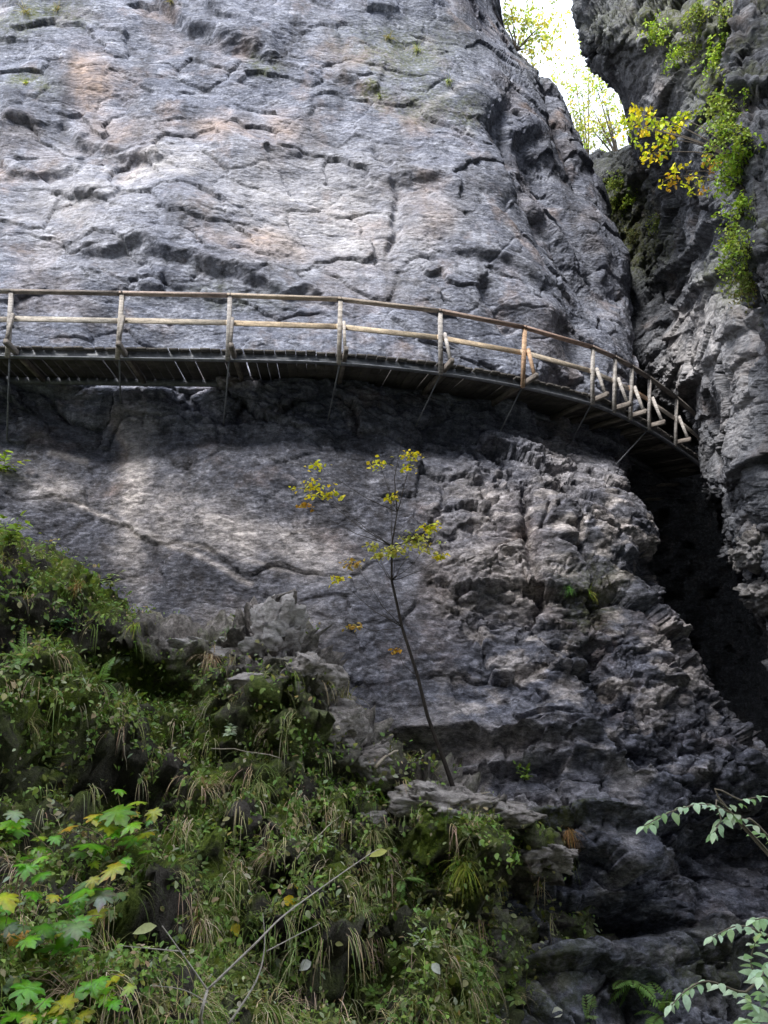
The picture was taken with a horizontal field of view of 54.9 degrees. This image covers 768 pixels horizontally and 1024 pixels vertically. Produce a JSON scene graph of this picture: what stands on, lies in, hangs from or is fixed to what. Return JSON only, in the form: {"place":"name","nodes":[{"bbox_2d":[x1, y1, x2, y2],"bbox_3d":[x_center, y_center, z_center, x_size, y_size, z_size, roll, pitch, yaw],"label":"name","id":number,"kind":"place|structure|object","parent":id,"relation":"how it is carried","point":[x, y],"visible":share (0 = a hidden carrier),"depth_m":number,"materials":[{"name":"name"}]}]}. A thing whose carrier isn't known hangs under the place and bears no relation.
{"place":"outdoors","nodes":[
{"label":"outdoors","id":0,"kind":"place"},
{"bbox_2d":[0,522,619,1023],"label":"terrain","id":1,"kind":"structure","parent":0,"point":[158,630],"depth_m":8.00,"materials":[{"name":"plant"}]},
{"bbox_2d":[0,624,31,671],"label":"fern","id":2,"kind":"object","parent":1,"relation":"on","point":[28,655],"visible":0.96,"depth_m":8.07,"materials":[{"name":"green plant"}]},
{"bbox_2d":[0,510,32,544],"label":"leafy plant","id":3,"kind":"object","parent":1,"relation":"on","point":[15,537],"visible":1,"depth_m":9.96,"materials":[{"name":"green plant"}]},
{"bbox_2d":[12,548,40,572],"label":"leafy plant","id":4,"kind":"object","parent":1,"relation":"on","point":[23,562],"visible":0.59,"depth_m":9.68,"materials":[{"name":"green plant"}]},
{"bbox_2d":[0,855,60,950],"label":"maple seedling","id":5,"kind":"object","parent":1,"relation":"on","point":[9,926],"visible":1,"depth_m":4.43,"materials":[{"name":"green plant"}]},
{"bbox_2d":[0,806,65,868],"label":"maple seedling","id":6,"kind":"object","parent":1,"relation":"on","point":[15,825],"visible":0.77,"depth_m":6.39,"materials":[{"name":"green plant"}]},
{"bbox_2d":[25,708,55,745],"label":"grass tuft","id":7,"kind":"object","parent":1,"relation":"on","point":[33,726],"visible":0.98,"depth_m":7.44,"materials":[{"name":"plant"}]},
{"bbox_2d":[43,748,64,769],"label":"leafy plant","id":8,"kind":"object","parent":1,"relation":"on","point":[61,749],"visible":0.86,"depth_m":7.72,"materials":[{"name":"green plant"}]},
{"bbox_2d":[49,608,76,630],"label":"leafy plant","id":9,"kind":"object","parent":1,"relation":"on","point":[58,620],"visible":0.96,"depth_m":9.21,"materials":[{"name":"green plant"}]},
{"bbox_2d":[18,914,117,972],"bbox_3d":[-1.981,2.680,4.549,0.791,0.379,0.484,0,-14,0],"label":"maple seedling","id":10,"kind":"object","parent":1,"relation":"on","point":[74,931],"visible":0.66,"depth_m":4.47,"materials":[{"name":"green plant"}]},
{"bbox_2d":[0,966,136,1023],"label":"maple seedling","id":11,"kind":"object","parent":1,"relation":"on","point":[95,988],"visible":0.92,"depth_m":4.07,"materials":[{"name":"green plant"}]},
{"bbox_2d":[65,574,85,602],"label":"grass tuft","id":12,"kind":"object","parent":1,"relation":"on","point":[76,587],"visible":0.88,"depth_m":9.80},
{"bbox_2d":[57,856,132,923],"bbox_3d":[-2.224,2.943,5.679,0.525,0.504,0.562,11,-18,-37],"label":"maple seedling","id":13,"kind":"object","parent":1,"relation":"on","point":[100,896],"visible":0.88,"depth_m":5.62,"materials":[{"name":"green plant"}]},
{"bbox_2d":[47,789,163,869],"bbox_3d":[-2.356,2.718,6.327,0.975,0.658,0.547,0,-14,0],"label":"maple seedling","id":14,"kind":"object","parent":1,"relation":"on","point":[117,814],"visible":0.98,"depth_m":6.32,"materials":[{"name":"green plant"}]},
{"bbox_2d":[97,657,117,694],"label":"fern","id":15,"kind":"object","parent":1,"relation":"on","point":[103,676],"visible":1,"depth_m":8.66,"materials":[{"name":"green plant"}]},
{"bbox_2d":[100,570,123,587],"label":"leafy plant","id":16,"kind":"object","parent":1,"relation":"on","point":[111,585],"visible":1,"depth_m":10.53,"materials":[{"name":"green plant"}]},
{"bbox_2d":[115,649,133,664],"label":"leafy plant","id":17,"kind":"object","parent":1,"relation":"on","point":[120,659],"visible":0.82,"depth_m":9.60,"materials":[{"name":"green plant"}]},
{"bbox_2d":[123,616,147,637],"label":"grass tuft","id":18,"kind":"object","parent":1,"relation":"on","point":[134,627],"visible":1,"depth_m":9.49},
{"bbox_2d":[111,968,183,1023],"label":"grass tuft","id":19,"kind":"object","parent":1,"relation":"on","point":[144,1000],"visible":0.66,"depth_m":4.38,"materials":[{"name":"plant"}]},
{"bbox_2d":[165,636,207,653],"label":"rock","id":20,"kind":"object","parent":1,"relation":"on","point":[177,643],"visible":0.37,"depth_m":9.79,"materials":[{"name":"stone"}]},
{"bbox_2d":[172,805,216,853],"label":"grass tuft","id":21,"kind":"object","parent":1,"relation":"on","point":[184,838],"visible":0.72,"depth_m":7.11,"materials":[{"name":"plant"}]},
{"bbox_2d":[183,646,226,685],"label":"grass tuft","id":22,"kind":"object","parent":1,"relation":"on","point":[210,658],"visible":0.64,"depth_m":9.62,"materials":[{"name":"plant"}]},
{"bbox_2d":[176,883,235,954],"bbox_3d":[-1.510,3.376,6.120,0.614,0.650,0.594,0,-14,0],"label":"grass tuft","id":23,"kind":"object","parent":1,"relation":"on","point":[205,919],"visible":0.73,"depth_m":6.04,"materials":[{"name":"plant"}]},
{"bbox_2d":[186,773,235,813],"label":"grass tuft","id":24,"kind":"object","parent":1,"relation":"on","point":[211,786],"visible":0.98,"depth_m":7.82,"materials":[{"name":"plant"}]},
{"bbox_2d":[202,636,233,670],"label":"rock","id":25,"kind":"object","parent":1,"relation":"on","point":[219,651],"visible":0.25,"depth_m":9.77,"materials":[{"name":"stone"}]},
{"bbox_2d":[209,977,246,1011],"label":"grass tuft","id":26,"kind":"object","parent":1,"relation":"on","point":[221,996],"visible":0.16,"depth_m":5.26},
{"bbox_2d":[222,719,237,735],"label":"leafy plant","id":27,"kind":"object","parent":1,"relation":"on","point":[232,732],"visible":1,"depth_m":8.51,"materials":[{"name":"green plant"}]},
{"bbox_2d":[230,923,239,936],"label":"fallen leaf","id":28,"kind":"object","parent":1,"relation":"on","point":[236,929],"visible":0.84,"depth_m":6.32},
{"bbox_2d":[230,828,260,850],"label":"leafy plant","id":29,"kind":"object","parent":1,"relation":"on","point":[255,839],"visible":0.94,"depth_m":7.40,"materials":[{"name":"green plant"}]},
{"bbox_2d":[211,748,280,758],"bbox_3d":[-1.557,2.711,8.323,0.868,0.101,0.024,-4,-15,16],"label":"stick","id":30,"kind":"object","parent":1,"relation":"on","point":[242,750],"visible":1,"depth_m":8.34,"materials":[{"name":"brown plant"}]},
{"bbox_2d":[119,848,386,1023],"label":"twig","id":31,"kind":"object","parent":1,"relation":"on","point":[144,928],"visible":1,"depth_m":4.14,"materials":[{"name":"brown plant"}]},
{"bbox_2d":[227,672,279,693],"bbox_3d":[-1.503,2.090,8.837,0.690,0.348,0.467,-3,-14,13],"label":"rock","id":32,"kind":"object","parent":1,"relation":"on","point":[240,680],"visible":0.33,"depth_m":8.75,"materials":[{"name":"stone"}]},
{"bbox_2d":[225,762,292,810],"bbox_3d":[-1.308,3.003,7.944,0.809,0.764,0.570,0,-14,0],"label":"grass tuft","id":33,"kind":"object","parent":1,"relation":"on","point":[254,786],"visible":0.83,"depth_m":7.97,"materials":[{"name":"plant"}]},
{"bbox_2d":[244,832,285,874],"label":"grass tuft","id":34,"kind":"object","parent":1,"relation":"on","point":[272,858],"visible":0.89,"depth_m":7.02,"materials":[{"name":"plant"}]},
{"bbox_2d":[237,591,309,662],"bbox_3d":[-1.428,1.675,9.816,0.911,1.215,1.000,0,-14,0],"label":"rock","id":35,"kind":"object","parent":1,"relation":"on","point":[273,621],"visible":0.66,"depth_m":9.55,"materials":[{"name":"stone"}]},
{"bbox_2d":[253,942,298,993],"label":"fern","id":36,"kind":"object","parent":1,"relation":"on","point":[278,969],"visible":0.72,"depth_m":6.33,"materials":[{"name":"green plant"}]},
{"bbox_2d":[274,717,301,737],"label":"leafy plant","id":37,"kind":"object","parent":1,"relation":"on","point":[284,732],"visible":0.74,"depth_m":8.44,"materials":[{"name":"green plant"}]},
{"bbox_2d":[284,895,295,905],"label":"fallen leaf","id":38,"kind":"object","parent":1,"relation":"on","point":[288,898],"visible":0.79,"depth_m":6.62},
{"bbox_2d":[282,954,313,987],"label":"leafy plant","id":39,"kind":"object","parent":1,"relation":"on","point":[302,979],"visible":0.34,"depth_m":6.34,"materials":[{"name":"green plant"}]},
{"bbox_2d":[0,516,601,1023],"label":"undergrowth","id":40,"kind":"object","parent":1,"relation":"on","point":[472,968],"visible":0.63,"depth_m":7.27,"materials":[{"name":"green plant"}]},
{"bbox_2d":[431,963,439,973],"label":"fallen leaf","id":41,"kind":"object","parent":40,"relation":"on","point":[435,967],"visible":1,"depth_m":6.47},
{"bbox_2d":[299,959,310,970],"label":"fallen leaf","id":42,"kind":"object","parent":1,"relation":"on","point":[306,965],"visible":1,"depth_m":6.31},
{"bbox_2d":[279,651,349,695],"bbox_3d":[-0.904,2.001,9.080,0.899,0.604,0.766,5,-15,-21],"label":"rock","id":43,"kind":"object","parent":1,"relation":"on","point":[312,663],"visible":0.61,"depth_m":8.83,"materials":[{"name":"stone"}]},
{"bbox_2d":[307,821,343,848],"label":"leafy plant","id":44,"kind":"object","parent":1,"relation":"on","point":[335,831],"visible":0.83,"depth_m":7.34,"materials":[{"name":"green plant"}]},
{"bbox_2d":[340,737,357,747],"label":"rock","id":45,"kind":"object","parent":1,"relation":"on","point":[349,741],"visible":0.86,"depth_m":8.74,"materials":[{"name":"stone"}]},
{"bbox_2d":[327,696,373,746],"bbox_3d":[-0.642,2.561,8.892,1.034,0.680,0.633,0,-14,0],"label":"rock","id":46,"kind":"object","parent":1,"relation":"on","point":[352,721],"visible":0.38,"depth_m":8.86,"materials":[{"name":"stone"}]},
{"bbox_2d":[333,680,369,706],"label":"grass tuft","id":47,"kind":"object","parent":1,"relation":"on","point":[342,696],"visible":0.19,"depth_m":9.56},
{"bbox_2d":[325,882,381,929],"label":"grass tuft","id":48,"kind":"object","parent":1,"relation":"on","point":[361,905],"visible":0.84,"depth_m":6.73,"materials":[{"name":"plant"}]},
{"bbox_2d":[288,442,454,786],"bbox_3d":[-0.195,1.237,9.213,2.108,4.499,0.797,0,-14,0],"label":"tree","id":49,"kind":"object","parent":1,"relation":"on","point":[392,552],"visible":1,"depth_m":9.31,"materials":[{"name":"yellow plant"}]},
{"bbox_2d":[352,810,390,825],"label":"rock","id":50,"kind":"object","parent":1,"relation":"on","point":[382,813],"visible":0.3,"depth_m":8.23,"materials":[{"name":"stone"}]},
{"bbox_2d":[344,739,399,790],"bbox_3d":[-0.220,3.069,8.896,0.879,0.632,0.671,-13,-19,43],"label":"rock","id":51,"kind":"object","parent":1,"relation":"on","point":[362,764],"visible":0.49,"depth_m":8.69,"materials":[{"name":"stone"}]},
{"bbox_2d":[374,750,397,768],"bbox_3d":[0.027,2.901,8.685,0.366,0.196,0.048,12,-18,-40],"label":"stick","id":52,"kind":"object","parent":51,"relation":"on","point":[379,762],"visible":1,"depth_m":8.64,"materials":[{"name":"wood"}]},
{"bbox_2d":[360,973,385,1007],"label":"leafy plant","id":53,"kind":"object","parent":1,"relation":"on","point":[371,991],"visible":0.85,"depth_m":6.43,"materials":[{"name":"green plant"}]},
{"bbox_2d":[348,806,402,863],"bbox_3d":[-0.051,3.469,7.859,0.534,0.700,0.523,7,-16,-25],"label":"grass tuft","id":54,"kind":"object","parent":1,"relation":"on","point":[371,832],"visible":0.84,"depth_m":7.93,"materials":[{"name":"plant"}]},
{"bbox_2d":[364,890,395,925],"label":"leafy plant","id":55,"kind":"object","parent":1,"relation":"on","point":[376,909],"visible":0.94,"depth_m":7.04,"materials":[{"name":"green plant"}]},
{"bbox_2d":[396,877,425,902],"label":"fern","id":56,"kind":"object","parent":1,"relation":"on","point":[399,889],"visible":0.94,"depth_m":7.69,"materials":[{"name":"green plant"}]},
{"bbox_2d":[407,922,442,953],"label":"leafy plant","id":57,"kind":"object","parent":1,"relation":"on","point":[436,943],"visible":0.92,"depth_m":6.74,"materials":[{"name":"green plant"}]},
{"bbox_2d":[387,780,498,818],"bbox_3d":[0.680,3.412,8.478,1.320,0.669,0.877,0,-14,0],"label":"rock","id":58,"kind":"object","parent":1,"relation":"on","point":[442,796],"visible":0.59,"depth_m":8.36,"materials":[{"name":"stone"}]},
{"bbox_2d":[434,845,485,900],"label":"grass tuft","id":59,"kind":"object","parent":1,"relation":"on","point":[461,867],"visible":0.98,"depth_m":7.79,"materials":[{"name":"plant"}]},
{"bbox_2d":[453,934,481,951],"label":"fern","id":60,"kind":"object","parent":1,"relation":"on","point":[471,940],"visible":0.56,"depth_m":7.34,"materials":[{"name":"green plant"}]},
{"bbox_2d":[504,971,525,1006],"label":"leafy plant","id":61,"kind":"object","parent":1,"relation":"on","point":[518,1000],"visible":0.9,"depth_m":7.79,"materials":[{"name":"green plant"}]},
{"bbox_2d":[488,798,546,830],"bbox_3d":[1.428,3.549,8.698,0.922,0.389,0.572,-4,-15,17],"label":"rock","id":62,"kind":"object","parent":1,"relation":"on","point":[514,813],"visible":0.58,"depth_m":8.55,"materials":[{"name":"stone"}]},
{"bbox_2d":[510,843,578,874],"bbox_3d":[1.830,4.171,8.908,1.090,0.482,0.729,0,-14,0],"label":"rock","id":63,"kind":"object","parent":1,"relation":"on","point":[558,858],"visible":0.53,"depth_m":8.69,"materials":[{"name":"stone"}]},
{"bbox_2d":[559,827,583,848],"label":"grass tuft","id":64,"kind":"object","parent":63,"relation":"on","point":[570,833],"visible":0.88,"depth_m":9.14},
{"bbox_2d":[582,994,597,1023],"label":"fern","id":65,"kind":"object","parent":1,"relation":"on","point":[591,1001],"visible":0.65,"depth_m":7.93,"materials":[{"name":"green plant"}]},
{"bbox_2d":[0,0,767,1023],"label":"cliff","id":66,"kind":"structure","parent":0,"point":[250,146],"depth_m":15.54,"materials":[{"name":"stone"}]},
{"bbox_2d":[0,450,30,472],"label":"leafy plant","id":67,"kind":"object","parent":66,"relation":"on","point":[5,467],"visible":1,"depth_m":14.38,"materials":[{"name":"green plant"}]},
{"bbox_2d":[0,289,700,500],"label":"boardwalk","id":68,"kind":"structure","parent":66,"relation":"attached to","point":[658,452],"depth_m":15.24,"materials":[{"name":"brown wood"}]},
{"bbox_2d":[513,760,531,780],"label":"leafy plant","id":69,"kind":"object","parent":66,"relation":"on","point":[526,776],"visible":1,"depth_m":10.25,"materials":[{"name":"green plant"}]},
{"bbox_2d":[502,0,570,68],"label":"tree","id":70,"kind":"object","parent":66,"relation":"on","point":[528,21],"visible":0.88,"depth_m":30.64,"materials":[{"name":"green plant"}]},
{"bbox_2d":[608,980,663,1012],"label":"fern","id":71,"kind":"object","parent":66,"relation":"on","point":[640,990],"visible":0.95,"depth_m":8.13,"materials":[{"name":"green plant"}]},
{"bbox_2d":[634,982,672,1023],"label":"fern","id":72,"kind":"object","parent":66,"relation":"on","point":[663,1006],"visible":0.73,"depth_m":7.97,"materials":[{"name":"green plant"}]},
{"bbox_2d":[500,0,628,153],"label":"sky","id":73,"kind":"structure","parent":0,"point":[562,6],"materials":[{"name":"white"}]},
{"bbox_2d":[571,0,737,230],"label":"cliff","id":74,"kind":"structure","parent":0,"point":[623,64],"depth_m":18.54,"materials":[{"name":"stone"}]},
{"bbox_2d":[636,12,671,51],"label":"bush","id":75,"kind":"object","parent":74,"relation":"attached to","point":[653,34],"visible":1,"depth_m":17.95,"materials":[{"name":"green plant"}]},
{"bbox_2d":[661,43,685,76],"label":"bush","id":76,"kind":"object","parent":74,"relation":"attached to","point":[675,53],"visible":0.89,"depth_m":17.70,"materials":[{"name":"green plant"}]},
{"bbox_2d":[669,25,702,63],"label":"bush","id":77,"kind":"object","parent":74,"relation":"attached to","point":[687,48],"visible":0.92,"depth_m":17.37,"materials":[{"name":"green plant"}]},
{"bbox_2d":[676,0,707,38],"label":"bush","id":78,"kind":"object","parent":74,"relation":"attached to","point":[699,9],"visible":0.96,"depth_m":16.89,"materials":[{"name":"green plant"}]},
{"bbox_2d":[688,32,729,79],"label":"bush","id":79,"kind":"object","parent":74,"relation":"attached to","point":[713,58],"visible":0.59,"depth_m":16.55,"materials":[{"name":"green plant"}]},
{"bbox_2d":[698,0,732,28],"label":"bush","id":80,"kind":"object","parent":74,"relation":"attached to","point":[722,11],"visible":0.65,"depth_m":16.19,"materials":[{"name":"green plant"}]},
{"bbox_2d":[589,145,767,747],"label":"cliff","id":81,"kind":"structure","parent":0,"point":[699,347],"depth_m":22.77,"materials":[{"name":"stone"}]},
{"bbox_2d":[548,32,625,153],"bbox_3d":[10.248,-21.004,37.647,5.099,10.831,5.908,0,-14,0],"label":"tree","id":82,"kind":"object","parent":81,"relation":"on","point":[577,94],"visible":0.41,"depth_m":38.37,"materials":[{"name":"green plant"}]},
{"bbox_2d":[560,65,627,151],"bbox_3d":[9.438,-17.679,33.585,3.707,8.027,5.719,0,-14,0],"label":"tree","id":83,"kind":"object","parent":81,"relation":"on","point":[614,147],"visible":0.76,"depth_m":32.83,"materials":[{"name":"green plant"}]},
{"bbox_2d":[603,169,624,195],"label":"bush","id":84,"kind":"object","parent":81,"relation":"on","point":[615,183],"visible":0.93,"depth_m":25.53,"materials":[{"name":"green plant"}]},
{"bbox_2d":[609,193,621,214],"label":"bush","id":85,"kind":"object","parent":81,"relation":"on","point":[614,205],"visible":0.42,"depth_m":26.11,"materials":[{"name":"green plant"}]},
{"bbox_2d":[615,186,637,216],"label":"bush","id":86,"kind":"object","parent":81,"relation":"on","point":[627,202],"visible":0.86,"depth_m":25.43,"materials":[{"name":"green plant"}]},
{"bbox_2d":[622,227,640,244],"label":"bush","id":87,"kind":"object","parent":81,"relation":"on","point":[630,234],"visible":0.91,"depth_m":25.11,"materials":[{"name":"green plant"}]},
{"bbox_2d":[645,213,660,235],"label":"bush","id":88,"kind":"object","parent":81,"relation":"on","point":[655,224],"visible":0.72,"depth_m":23.07,"materials":[{"name":"green plant"}]},
{"bbox_2d":[727,548,742,573],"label":"rock","id":89,"kind":"object","parent":81,"relation":"on","point":[730,552],"visible":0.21,"depth_m":16.05,"materials":[{"name":"stone"}]},
{"bbox_2d":[732,577,767,617],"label":"rock","id":90,"kind":"object","parent":81,"relation":"on","point":[753,595],"visible":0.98,"depth_m":14.80,"materials":[{"name":"stone"}]},
{"bbox_2d":[732,524,767,573],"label":"rock","id":91,"kind":"object","parent":90,"relation":"on","point":[748,553],"visible":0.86,"depth_m":14.62,"materials":[{"name":"stone"}]},
{"bbox_2d":[715,0,767,372],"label":"cliff","id":92,"kind":"structure","parent":0,"point":[744,61],"depth_m":12.34,"materials":[{"name":"stone"}]},
{"bbox_2d":[613,103,744,167],"bbox_3d":[5.637,-6.940,14.068,1.045,3.013,2.623,11,-18,-38],"label":"shrub","id":93,"kind":"object","parent":92,"relation":"on","point":[659,128],"visible":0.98,"depth_m":14.47,"materials":[{"name":"yellow plant"}]},
{"bbox_2d":[658,155,746,196],"bbox_3d":[5.892,-5.911,13.475,0.770,1.541,1.638,11,-18,-38],"label":"shrub","id":94,"kind":"object","parent":92,"relation":"on","point":[691,178],"visible":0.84,"depth_m":13.79,"materials":[{"name":"yellow plant"}]},
{"bbox_2d":[689,66,732,130],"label":"bush","id":95,"kind":"object","parent":92,"relation":"attached to","point":[713,107],"visible":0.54,"depth_m":13.00,"materials":[{"name":"green plant"}]},
{"bbox_2d":[699,85,749,135],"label":"bush","id":96,"kind":"object","parent":92,"relation":"attached to","point":[722,116],"visible":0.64,"depth_m":12.52,"materials":[{"name":"green plant"}]},
{"bbox_2d":[706,160,743,202],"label":"bush","id":97,"kind":"object","parent":92,"relation":"attached to","point":[733,174],"visible":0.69,"depth_m":12.75,"materials":[{"name":"green plant"}]},
{"bbox_2d":[710,205,739,254],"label":"bush","id":98,"kind":"object","parent":92,"relation":"attached to","point":[727,236],"visible":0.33,"depth_m":12.74,"materials":[{"name":"green plant"}]},
{"bbox_2d":[702,118,752,161],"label":"bush","id":99,"kind":"object","parent":92,"relation":"attached to","point":[738,136],"visible":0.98,"depth_m":12.12,"materials":[{"name":"green plant"}]},
{"bbox_2d":[711,190,755,226],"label":"bush","id":100,"kind":"object","parent":92,"relation":"attached to","point":[740,205],"visible":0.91,"depth_m":12.28,"materials":[{"name":"green plant"}]},
{"bbox_2d":[715,219,754,291],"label":"bush","id":101,"kind":"object","parent":92,"relation":"attached to","point":[729,262],"visible":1,"depth_m":11.68,"materials":[{"name":"green plant"}]},
{"bbox_2d":[705,132,765,172],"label":"bush","id":102,"kind":"object","parent":92,"relation":"attached to","point":[741,155],"visible":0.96,"depth_m":12.27,"materials":[{"name":"green plant"}]},
{"bbox_2d":[725,265,757,302],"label":"bush","id":103,"kind":"object","parent":92,"relation":"attached to","point":[745,279],"visible":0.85,"depth_m":11.98,"materials":[{"name":"green plant"}]},
{"bbox_2d":[726,276,757,312],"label":"bush","id":104,"kind":"object","parent":92,"relation":"attached to","point":[744,294],"visible":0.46,"depth_m":12.28,"materials":[{"name":"green plant"}]},
{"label":"ground","id":105,"kind":"structure","parent":0,"visible":0},
{"bbox_2d":[636,788,767,855],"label":"shrub","id":106,"kind":"object","parent":105,"relation":"on","point":[730,819],"visible":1,"depth_m":3.93,"materials":[{"name":"green plant"}]},
{"bbox_2d":[664,917,767,1023],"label":"shrub","id":107,"kind":"object","parent":105,"relation":"on","point":[758,981],"visible":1,"depth_m":3.26,"materials":[{"name":"green plant"}]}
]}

